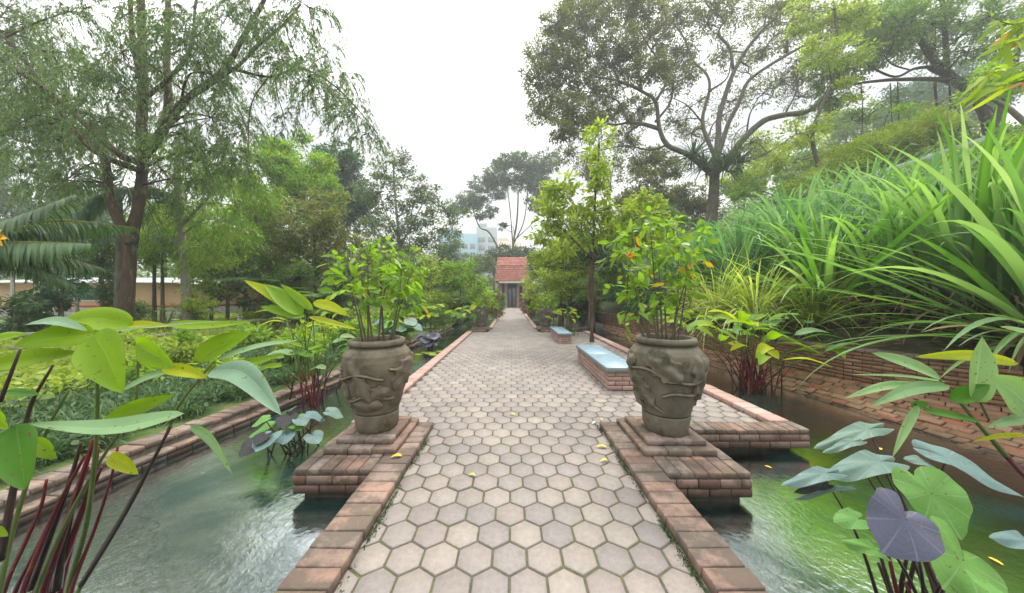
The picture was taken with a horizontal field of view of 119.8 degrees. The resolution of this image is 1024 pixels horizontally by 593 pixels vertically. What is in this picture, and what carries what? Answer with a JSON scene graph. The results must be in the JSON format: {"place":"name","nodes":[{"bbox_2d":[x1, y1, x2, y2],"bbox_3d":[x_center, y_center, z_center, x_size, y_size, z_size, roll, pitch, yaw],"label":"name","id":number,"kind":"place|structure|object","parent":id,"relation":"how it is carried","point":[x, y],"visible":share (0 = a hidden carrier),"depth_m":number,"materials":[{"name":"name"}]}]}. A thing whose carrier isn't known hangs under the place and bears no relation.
{"place":"outdoors","nodes":[
{"label":"outdoors","id":0,"kind":"place"},
{"bbox_2d":[0,303,471,490],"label":"bank","id":1,"kind":"structure","parent":0,"point":[62,462],"depth_m":3.62,"materials":[{"name":"green plant"}]},
{"bbox_2d":[0,289,54,338],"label":"understory tree","id":2,"kind":"object","parent":1,"relation":"on","point":[23,304],"visible":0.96,"depth_m":8.91,"materials":[{"name":"green plant"}]},
{"bbox_2d":[0,307,57,338],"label":"bush","id":3,"kind":"object","parent":1,"relation":"on","point":[24,321],"visible":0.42,"depth_m":9.00,"materials":[{"name":"green plant"}]},
{"bbox_2d":[17,270,96,316],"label":"understory tree","id":4,"kind":"object","parent":1,"relation":"on","point":[61,304],"visible":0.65,"depth_m":9.40,"materials":[{"name":"green plant"}]},
{"bbox_2d":[0,194,139,292],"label":"coconut palm","id":5,"kind":"object","parent":1,"relation":"on","point":[29,255],"visible":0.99,"depth_m":5.57,"materials":[{"name":"green plant"}]},
{"bbox_2d":[63,229,142,306],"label":"understory tree","id":6,"kind":"object","parent":1,"relation":"on","point":[104,291],"visible":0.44,"depth_m":12.34,"materials":[{"name":"green plant"}]},
{"bbox_2d":[51,154,179,307],"bbox_3d":[-14.898,-2.079,11.259,5.551,7.370,2.087,0,0,19],"label":"tree","id":7,"kind":"object","parent":1,"relation":"on","point":[97,206],"visible":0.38,"depth_m":10.87,"materials":[{"name":"green plant"}]},
{"bbox_2d":[0,278,258,316],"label":"terracotta house","id":8,"kind":"structure","parent":1,"relation":"on","point":[144,289],"depth_m":19.00,"materials":[{"name":"stone"}]},
{"bbox_2d":[113,228,200,321],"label":"understory tree","id":9,"kind":"object","parent":1,"relation":"on","point":[147,260],"visible":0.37,"depth_m":13.14,"materials":[{"name":"green plant"}]},
{"bbox_2d":[0,335,346,484],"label":"border grass","id":10,"kind":"structure","parent":1,"relation":"on","point":[106,410],"depth_m":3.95,"materials":[{"name":"green plant"}]},
{"bbox_2d":[162,338,207,367],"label":"bush","id":11,"kind":"object","parent":1,"relation":"on","point":[188,350],"visible":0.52,"depth_m":6.03,"materials":[{"name":"green plant"}]},
{"bbox_2d":[155,295,221,319],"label":"bush","id":12,"kind":"object","parent":1,"relation":"on","point":[200,307],"visible":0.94,"depth_m":11.88,"materials":[{"name":"green plant"}]},
{"bbox_2d":[0,311,377,408],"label":"lawn cover","id":13,"kind":"object","parent":1,"relation":"on","point":[26,375],"visible":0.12,"depth_m":5.31,"materials":[{"name":"green plant"}]},
{"bbox_2d":[0,0,396,332],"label":"weeping tree","id":14,"kind":"object","parent":1,"relation":"on","point":[92,136],"visible":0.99,"depth_m":9.45,"materials":[{"name":"green plant"}]},
{"bbox_2d":[110,132,295,329],"bbox_3d":[-12.911,-2.400,12.356,6.902,8.048,4.627,0,0,0],"label":"slender tree","id":15,"kind":"object","parent":1,"relation":"on","point":[184,259],"visible":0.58,"depth_m":11.98,"materials":[{"name":"green plant"}]},
{"bbox_2d":[168,232,256,320],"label":"understory tree","id":16,"kind":"object","parent":1,"relation":"on","point":[205,278],"visible":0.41,"depth_m":14.07,"materials":[{"name":"green plant"}]},
{"bbox_2d":[0,326,453,525],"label":"pond wall","id":17,"kind":"structure","parent":1,"relation":"on","point":[140,452],"depth_m":3.10,"materials":[{"name":"brick"}]},
{"bbox_2d":[192,197,261,319],"bbox_3d":[-15.251,-1.886,15.964,4.863,7.013,2.704,0,0,0],"label":"understory tree","id":18,"kind":"object","parent":1,"relation":"on","point":[227,314],"visible":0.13,"depth_m":15.79,"materials":[{"name":"green plant"}]},
{"bbox_2d":[196,256,280,319],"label":"understory tree","id":19,"kind":"object","parent":1,"relation":"on","point":[252,273],"visible":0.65,"depth_m":13.42,"materials":[{"name":"green plant"}]},
{"bbox_2d":[220,218,297,307],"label":"understory tree","id":20,"kind":"object","parent":1,"relation":"on","point":[266,261],"visible":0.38,"depth_m":16.15,"materials":[{"name":"green plant"}]},
{"bbox_2d":[214,275,317,330],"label":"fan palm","id":21,"kind":"object","parent":1,"relation":"on","point":[236,279],"visible":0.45,"depth_m":11.44,"materials":[{"name":"green plant"}]},
{"bbox_2d":[259,257,322,324],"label":"understory tree","id":22,"kind":"object","parent":1,"relation":"on","point":[298,271],"visible":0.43,"depth_m":12.88,"materials":[{"name":"green plant"}]},
{"bbox_2d":[231,129,354,284],"bbox_3d":[-15.537,-5.250,20.046,9.547,13.746,5.537,0,0,0],"label":"broad tree","id":23,"kind":"object","parent":1,"relation":"on","point":[297,177],"visible":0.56,"depth_m":19.09,"materials":[{"name":"green plant"}]},
{"bbox_2d":[253,309,337,381],"bbox_3d":[-3.925,0.866,5.403,1.331,1.338,1.974,0,0,-24],"label":"alligator flag","id":24,"kind":"object","parent":1,"relation":"on","point":[302,321],"visible":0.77,"depth_m":5.49,"materials":[{"name":"green plant"}]},
{"bbox_2d":[272,331,323,367],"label":"bush","id":25,"kind":"object","parent":1,"relation":"on","point":[290,346],"visible":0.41,"depth_m":6.21,"materials":[{"name":"green plant"}]},
{"bbox_2d":[233,184,370,311],"bbox_3d":[-10.176,-1.928,14.817,5.852,7.134,4.458,0,0,0],"label":"olive tree","id":26,"kind":"object","parent":1,"relation":"on","point":[323,238],"visible":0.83,"depth_m":14.31,"materials":[{"name":"green plant"}]},
{"bbox_2d":[306,253,372,326],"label":"understory tree","id":27,"kind":"object","parent":1,"relation":"on","point":[340,300],"visible":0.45,"depth_m":12.21,"materials":[{"name":"green plant"}]},
{"bbox_2d":[305,136,378,240],"bbox_3d":[-16.877,-7.041,30.072,7.086,17.721,6.197,0,0,-16],"label":"columnar fig","id":28,"kind":"object","parent":1,"relation":"on","point":[349,167],"visible":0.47,"depth_m":29.12,"materials":[{"name":"green plant"}]},
{"bbox_2d":[349,146,475,288],"bbox_3d":[-7.981,-5.127,23.837,10.402,13.512,4.920,0,0,0],"label":"airy tree","id":29,"kind":"object","parent":1,"relation":"on","point":[411,223],"visible":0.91,"depth_m":23.64,"materials":[{"name":"green plant"}]},
{"bbox_2d":[395,252,461,319],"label":"understory tree","id":30,"kind":"object","parent":1,"relation":"on","point":[436,298],"visible":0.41,"depth_m":17.30,"materials":[{"name":"green plant"}]},
{"bbox_2d":[388,237,497,295],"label":"grey tree","id":31,"kind":"object","parent":1,"relation":"on","point":[481,267],"visible":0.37,"depth_m":33.93,"materials":[{"name":"green plant"}]},
{"bbox_2d":[431,256,494,322],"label":"understory tree","id":32,"kind":"object","parent":1,"relation":"on","point":[455,282],"visible":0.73,"depth_m":17.92,"materials":[{"name":"green plant"}]},
{"bbox_2d":[0,313,1023,592],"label":"water","id":33,"kind":"structure","parent":0,"point":[200,519],"depth_m":2.30,"materials":[{"name":"green liquid"}]},
{"bbox_2d":[0,307,296,592],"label":"alligator flag","id":34,"kind":"object","parent":33,"relation":"on","point":[98,358],"visible":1,"depth_m":1.33,"materials":[{"name":"green plant"}]},
{"bbox_2d":[239,406,343,459],"bbox_3d":[-2.372,1.500,3.241,0.696,0.471,0.918,0,0,45],"label":"taro","id":35,"kind":"object","parent":33,"relation":"on","point":[295,422],"visible":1,"depth_m":3.13,"materials":[{"name":"green plant"}]},
{"bbox_2d":[244,280,355,381],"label":"spear plant","id":36,"kind":"object","parent":33,"relation":"on","point":[291,302],"visible":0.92,"depth_m":5.04,"materials":[{"name":"green plant"}]},
{"bbox_2d":[255,326,366,411],"bbox_3d":[-3.214,1.139,5.023,1.736,1.192,1.577,0,0,-18],"label":"alligator flag","id":37,"kind":"object","parent":33,"relation":"on","point":[314,386],"visible":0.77,"depth_m":4.77,"materials":[{"name":"green plant"}]},
{"bbox_2d":[293,416,418,496],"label":"brick plinth","id":38,"kind":"structure","parent":33,"relation":"in","point":[345,461],"depth_m":2.59,"materials":[{"name":"brown brick"}]},
{"bbox_2d":[337,335,413,433],"bbox_3d":[-1.378,0.880,3.056,0.712,0.902,0.706,0,0,0],"label":"clay pot","id":39,"kind":"object","parent":38,"relation":"on","point":[374,376],"visible":0.99,"depth_m":2.83,"materials":[{"name":"ceramic"}]},
{"bbox_2d":[317,235,429,341],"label":"urn shrub","id":40,"kind":"object","parent":39,"relation":"on","point":[386,273],"visible":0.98,"depth_m":3.02,"materials":[{"name":"green plant"}]},
{"bbox_2d":[616,416,751,501],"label":"brick plinth","id":41,"kind":"structure","parent":33,"relation":"in","point":[694,466],"depth_m":2.53,"materials":[{"name":"brown brick"}]},
{"bbox_2d":[626,333,708,437],"bbox_3d":[1.540,0.867,2.995,0.745,0.929,0.743,0,0,0],"label":"clay pot","id":42,"kind":"object","parent":41,"relation":"on","point":[668,376],"visible":1,"depth_m":2.77,"materials":[{"name":"ceramic"}]},
{"bbox_2d":[595,205,719,341],"bbox_3d":[1.475,-0.218,3.032,1.246,1.431,0.986,0,0,0],"label":"urn shrub","id":43,"kind":"object","parent":42,"relation":"on","point":[642,280],"visible":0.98,"depth_m":2.95,"materials":[{"name":"green plant"}]},
{"bbox_2d":[689,421,809,448],"bbox_3d":[2.553,1.838,3.295,1.297,0.824,0.242,0,0,0],"label":"terrace edge","id":44,"kind":"object","parent":33,"relation":"in","point":[759,435],"visible":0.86,"depth_m":3.19,"materials":[{"name":"brick"}]},
{"bbox_2d":[658,310,870,395],"bbox_3d":[4.331,0.981,5.461,2.641,1.511,2.600,0,0,0],"label":"alligator flag","id":45,"kind":"object","parent":33,"relation":"on","point":[763,349],"visible":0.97,"depth_m":5.24,"materials":[{"name":"green plant"}]},
{"bbox_2d":[601,325,1023,466],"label":"brick apron","id":46,"kind":"object","parent":33,"relation":"in","point":[963,434],"visible":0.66,"depth_m":4.15,"materials":[{"name":"brown brick"}]},
{"bbox_2d":[782,421,1023,592],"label":"taro","id":47,"kind":"object","parent":33,"relation":"in","point":[933,528],"visible":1,"depth_m":1.34,"materials":[{"name":"green plant"}]},
{"bbox_2d":[844,326,1023,478],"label":"alligator flag","id":48,"kind":"object","parent":33,"relation":"on","point":[986,380],"visible":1,"depth_m":1.30,"materials":[{"name":"green plant"}]},
{"bbox_2d":[0,0,1023,280],"label":"sky","id":49,"kind":"structure","parent":0,"point":[440,76],"materials":[{"name":"white"}]},
{"bbox_2d":[334,307,759,592],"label":"path","id":50,"kind":"structure","parent":0,"point":[509,559],"depth_m":2.33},
{"bbox_2d":[273,422,432,592],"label":"brick kerb","id":51,"kind":"structure","parent":50,"relation":"on","point":[323,564],"depth_m":1.83,"materials":[{"name":"brown brick"}]},
{"bbox_2d":[351,331,471,423],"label":"brick kerb","id":52,"kind":"structure","parent":50,"relation":"on","point":[418,375],"depth_m":6.31,"materials":[{"name":"brown brick"}]},
{"bbox_2d":[494,257,528,307],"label":"garden pavilion","id":53,"kind":"structure","parent":50,"relation":"on","point":[509,275],"depth_m":40.44,"materials":[{"name":"tile"}]},
{"bbox_2d":[339,425,709,592],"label":"moss","id":54,"kind":"object","parent":50,"relation":"on","point":[671,537],"visible":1,"depth_m":1.92,"materials":[{"name":"green plant"}]},
{"bbox_2d":[576,345,632,389],"bbox_3d":[1.760,1.315,5.825,0.520,0.370,2.247,0,0,0],"label":"garden bench","id":55,"kind":"object","parent":50,"relation":"on","point":[607,369],"visible":0.95,"depth_m":5.16,"materials":[{"name":"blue brick"}]},
{"bbox_2d":[523,115,687,341],"bbox_3d":[3.054,-2.107,9.909,5.444,7.454,2.380,0,0,0],"label":"column tree","id":56,"kind":"object","parent":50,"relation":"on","point":[557,197],"visible":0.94,"depth_m":9.65,"materials":[{"name":"green plant"}]},
{"bbox_2d":[599,422,767,592],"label":"brick kerb","id":57,"kind":"structure","parent":50,"relation":"on","point":[716,562],"depth_m":1.86,"materials":[{"name":"brown brick"}]},
{"bbox_2d":[583,331,788,421],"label":"brick kerb","id":58,"kind":"structure","parent":50,"relation":"on","point":[751,410],"depth_m":4.05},
{"bbox_2d":[547,192,1023,365],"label":"hillside","id":59,"kind":"structure","parent":0,"point":[609,307],"depth_m":5.15,"materials":[{"name":"brown soil"}]},
{"bbox_2d":[522,232,599,326],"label":"hillside tree","id":60,"kind":"object","parent":59,"relation":"on","point":[543,259],"visible":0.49,"depth_m":15.76,"materials":[{"name":"green plant"}]},
{"bbox_2d":[534,260,597,328],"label":"hillside tree","id":61,"kind":"object","parent":59,"relation":"on","point":[559,280],"visible":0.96,"depth_m":14.42,"materials":[{"name":"green plant"}]},
{"bbox_2d":[562,227,612,332],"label":"hillside tree","id":62,"kind":"object","parent":59,"relation":"on","point":[602,256],"visible":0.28,"depth_m":13.40,"materials":[{"name":"green plant"}]},
{"bbox_2d":[572,148,639,268],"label":"hillside tree","id":63,"kind":"object","parent":59,"relation":"on","point":[585,171],"visible":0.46,"depth_m":39.91,"materials":[{"name":"green plant"}]},
{"bbox_2d":[595,213,659,306],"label":"hillside tree","id":64,"kind":"object","parent":59,"relation":"on","point":[609,275],"visible":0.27,"depth_m":14.12,"materials":[{"name":"green plant"}]},
{"bbox_2d":[610,149,692,263],"bbox_3d":[14.192,-8.981,29.988,8.977,11.648,5.280,0,0,0],"label":"hillside tree","id":65,"kind":"object","parent":59,"relation":"on","point":[673,175],"visible":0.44,"depth_m":29.87,"materials":[{"name":"green plant"}]},
{"bbox_2d":[659,179,726,241],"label":"hillside tree","id":66,"kind":"object","parent":59,"relation":"on","point":[692,205],"visible":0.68,"depth_m":30.98,"materials":[{"name":"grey plant"}]},
{"bbox_2d":[645,223,757,309],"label":"reed clump","id":67,"kind":"object","parent":59,"relation":"on","point":[694,270],"visible":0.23,"depth_m":9.21,"materials":[{"name":"green plant"}]},
{"bbox_2d":[516,0,937,230],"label":"rain tree","id":68,"kind":"object","parent":59,"relation":"on","point":[568,12],"visible":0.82,"depth_m":24.95,"materials":[{"name":"green plant"}]},
{"bbox_2d":[667,134,766,187],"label":"birdnest fern","id":69,"kind":"object","parent":68,"relation":"attached to","point":[735,160],"visible":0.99,"depth_m":23.93,"materials":[{"name":"green plant"}]},
{"bbox_2d":[634,243,819,348],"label":"variegated grass","id":70,"kind":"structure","parent":59,"relation":"on","point":[714,301],"depth_m":7.69,"materials":[{"name":"green plant"}]},
{"bbox_2d":[672,214,792,267],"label":"reed clump","id":71,"kind":"object","parent":59,"relation":"on","point":[733,245],"visible":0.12,"depth_m":8.87,"materials":[{"name":"green plant"}]},
{"bbox_2d":[704,160,773,221],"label":"hillside tree","id":72,"kind":"object","parent":59,"relation":"on","point":[726,183],"visible":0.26,"depth_m":33.24,"materials":[{"name":"green plant"}]},
{"bbox_2d":[669,210,814,312],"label":"reed clump","id":73,"kind":"object","parent":59,"relation":"on","point":[716,263],"visible":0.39,"depth_m":7.70,"materials":[{"name":"green plant"}]},
{"bbox_2d":[659,246,866,346],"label":"variegated grass","id":74,"kind":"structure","parent":59,"relation":"on","point":[748,306],"depth_m":6.63,"materials":[{"name":"green plant"}]},
{"bbox_2d":[723,170,806,214],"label":"hillside tree","id":75,"kind":"object","parent":59,"relation":"on","point":[738,195],"visible":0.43,"depth_m":21.36,"materials":[{"name":"green plant"}]},
{"bbox_2d":[732,122,832,175],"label":"hillside tree","id":76,"kind":"object","parent":59,"relation":"on","point":[768,155],"visible":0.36,"depth_m":35.87,"materials":[{"name":"green plant"}]},
{"bbox_2d":[566,312,1023,407],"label":"retaining wall","id":77,"kind":"structure","parent":59,"relation":"on","point":[859,361],"depth_m":4.95,"materials":[{"name":"brick"}]},
{"bbox_2d":[723,162,866,238],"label":"strap plant","id":78,"kind":"object","parent":59,"relation":"on","point":[771,214],"visible":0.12,"depth_m":8.31,"materials":[{"name":"green plant"}]},
{"bbox_2d":[715,193,876,292],"bbox_3d":[7.464,-1.395,7.894,3.562,2.660,3.886,0,0,0],"label":"reed clump","id":79,"kind":"object","parent":59,"relation":"on","point":[805,214],"visible":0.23,"depth_m":7.59,"materials":[{"name":"green plant"}]},
{"bbox_2d":[743,211,884,319],"bbox_3d":[6.857,-0.553,6.546,2.826,2.462,3.045,0,0,0],"label":"strap plant","id":80,"kind":"object","parent":59,"relation":"on","point":[836,269],"visible":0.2,"depth_m":6.05,"materials":[{"name":"green plant"}]},
{"bbox_2d":[743,0,887,178],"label":"light tree","id":81,"kind":"object","parent":59,"relation":"on","point":[860,10],"visible":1,"depth_m":17.62,"materials":[{"name":"green plant"}]},
{"bbox_2d":[735,196,895,291],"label":"strap plant","id":82,"kind":"object","parent":59,"relation":"on","point":[794,228],"visible":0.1,"depth_m":6.96,"materials":[{"name":"green plant"}]},
{"bbox_2d":[725,250,934,345],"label":"variegated grass","id":83,"kind":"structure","parent":59,"relation":"on","point":[817,318],"depth_m":5.82,"materials":[{"name":"green plant"}]},
{"bbox_2d":[686,165,988,334],"bbox_3d":[6.817,-0.750,6.535,5.862,3.497,6.141,0,0,0],"label":"strap plant","id":84,"kind":"object","parent":59,"relation":"on","point":[809,247],"visible":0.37,"depth_m":5.75,"materials":[{"name":"green plant"}]},
{"bbox_2d":[757,164,920,224],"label":"reed clump","id":85,"kind":"object","parent":59,"relation":"on","point":[828,188],"visible":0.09,"depth_m":8.44,"materials":[{"name":"green plant"}]},
{"bbox_2d":[792,94,902,143],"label":"hillside tree","id":86,"kind":"object","parent":59,"relation":"on","point":[844,134],"visible":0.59,"depth_m":37.88,"materials":[{"name":"green plant"}]},
{"bbox_2d":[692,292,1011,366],"bbox_3d":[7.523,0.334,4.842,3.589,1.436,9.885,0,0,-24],"label":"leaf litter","id":87,"kind":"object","parent":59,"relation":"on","point":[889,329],"visible":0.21,"depth_m":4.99,"materials":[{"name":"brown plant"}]},
{"bbox_2d":[776,102,968,204],"bbox_3d":[21.623,-8.544,18.032,11.765,6.634,3.394,0,0,0],"label":"sloping hedge","id":88,"kind":"object","parent":59,"relation":"on","point":[921,132],"visible":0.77,"depth_m":17.16,"materials":[{"name":"green plant"}]},
{"bbox_2d":[772,140,974,241],"bbox_3d":[8.416,-1.897,7.392,3.913,2.683,3.982,0,0,0],"label":"strap plant","id":89,"kind":"object","parent":59,"relation":"on","point":[829,197],"visible":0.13,"depth_m":7.06,"materials":[{"name":"green plant"}]},
{"bbox_2d":[767,146,1002,295],"bbox_3d":[7.566,-1.338,5.885,3.347,2.670,3.978,0,0,-28],"label":"strap plant","id":90,"kind":"object","parent":59,"relation":"on","point":[874,214],"visible":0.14,"depth_m":5.77,"materials":[{"name":"green plant"}]},
{"bbox_2d":[802,142,969,208],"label":"reed clump","id":91,"kind":"object","parent":59,"relation":"on","point":[841,178],"visible":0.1,"depth_m":9.10,"materials":[{"name":"green plant"}]},
{"bbox_2d":[751,124,1023,381],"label":"strap plant","id":92,"kind":"object","parent":59,"relation":"on","point":[1009,257],"visible":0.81,"depth_m":3.83,"materials":[{"name":"green plant"}]},
{"bbox_2d":[786,164,1023,330],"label":"strap plant","id":93,"kind":"object","parent":59,"relation":"on","point":[886,237],"visible":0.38,"depth_m":5.24,"materials":[{"name":"green plant"}]},
{"bbox_2d":[867,69,956,154],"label":"hillside tree","id":94,"kind":"object","parent":59,"relation":"on","point":[916,85],"visible":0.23,"depth_m":42.78,"materials":[{"name":"green plant"}]},
{"bbox_2d":[802,0,1023,166],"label":"banyan tree","id":95,"kind":"object","parent":59,"relation":"on","point":[946,13],"visible":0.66,"depth_m":20.42,"materials":[{"name":"green plant"}]},
{"bbox_2d":[806,82,1023,343],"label":"strap plant","id":96,"kind":"object","parent":59,"relation":"on","point":[986,170],"visible":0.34,"depth_m":4.48,"materials":[{"name":"green plant"}]},
{"bbox_2d":[811,131,1023,288],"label":"strap plant","id":97,"kind":"object","parent":59,"relation":"on","point":[1000,181],"visible":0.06,"depth_m":4.82,"materials":[{"name":"green plant"}]},
{"bbox_2d":[813,124,1023,204],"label":"slope shrub","id":98,"kind":"object","parent":59,"relation":"on","point":[1015,140],"visible":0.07,"depth_m":12.17,"materials":[{"name":"green plant"}]},
{"bbox_2d":[839,129,1019,217],"bbox_3d":[8.776,-1.833,6.277,3.232,2.445,3.314,0,0,-11],"label":"strap plant","id":99,"kind":"object","parent":59,"relation":"on","point":[934,162],"visible":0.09,"depth_m":5.69,"materials":[{"name":"green plant"}]},
{"bbox_2d":[839,175,1023,344],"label":"strap plant","id":100,"kind":"object","parent":59,"relation":"on","point":[1004,280],"visible":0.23,"depth_m":4.21,"materials":[{"name":"green plant"}]},
{"bbox_2d":[889,51,1023,125],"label":"sunlit tree","id":101,"kind":"object","parent":59,"relation":"on","point":[1014,113],"visible":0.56,"depth_m":14.05,"materials":[{"name":"green plant"}]},
{"bbox_2d":[917,52,1023,131],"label":"hillside tree","id":102,"kind":"object","parent":59,"relation":"on","point":[959,70],"visible":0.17,"depth_m":39.29,"materials":[{"name":"green plant"}]},
{"bbox_2d":[954,10,1023,112],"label":"bamboo branch","id":103,"kind":"object","parent":59,"relation":"on","point":[1009,68],"visible":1,"depth_m":2.57,"materials":[{"name":"green plant"}]},
{"label":"garden ground","id":104,"kind":"structure","parent":0,"visible":0},
{"bbox_2d":[474,242,538,302],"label":"roadside tree","id":105,"kind":"object","parent":104,"relation":"on","point":[518,252],"visible":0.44,"depth_m":54.39,"materials":[{"name":"green plant"}]},
{"bbox_2d":[449,146,564,256],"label":"umbrella tree","id":106,"kind":"object","parent":104,"relation":"on","point":[535,170],"visible":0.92,"depth_m":59.86,"materials":[{"name":"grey plant"}]},
{"label":"ground","id":107,"kind":"structure","parent":0,"visible":0},
{"bbox_2d":[0,182,775,304],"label":"wood","id":108,"kind":"object","parent":107,"relation":"on","point":[732,216],"depth_m":54.19,"materials":[{"name":"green plant"}]},
{"bbox_2d":[476,223,497,287],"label":"office tower","id":109,"kind":"structure","parent":107,"relation":"on","point":[485,241],"depth_m":170.00,"materials":[{"name":"concrete"}]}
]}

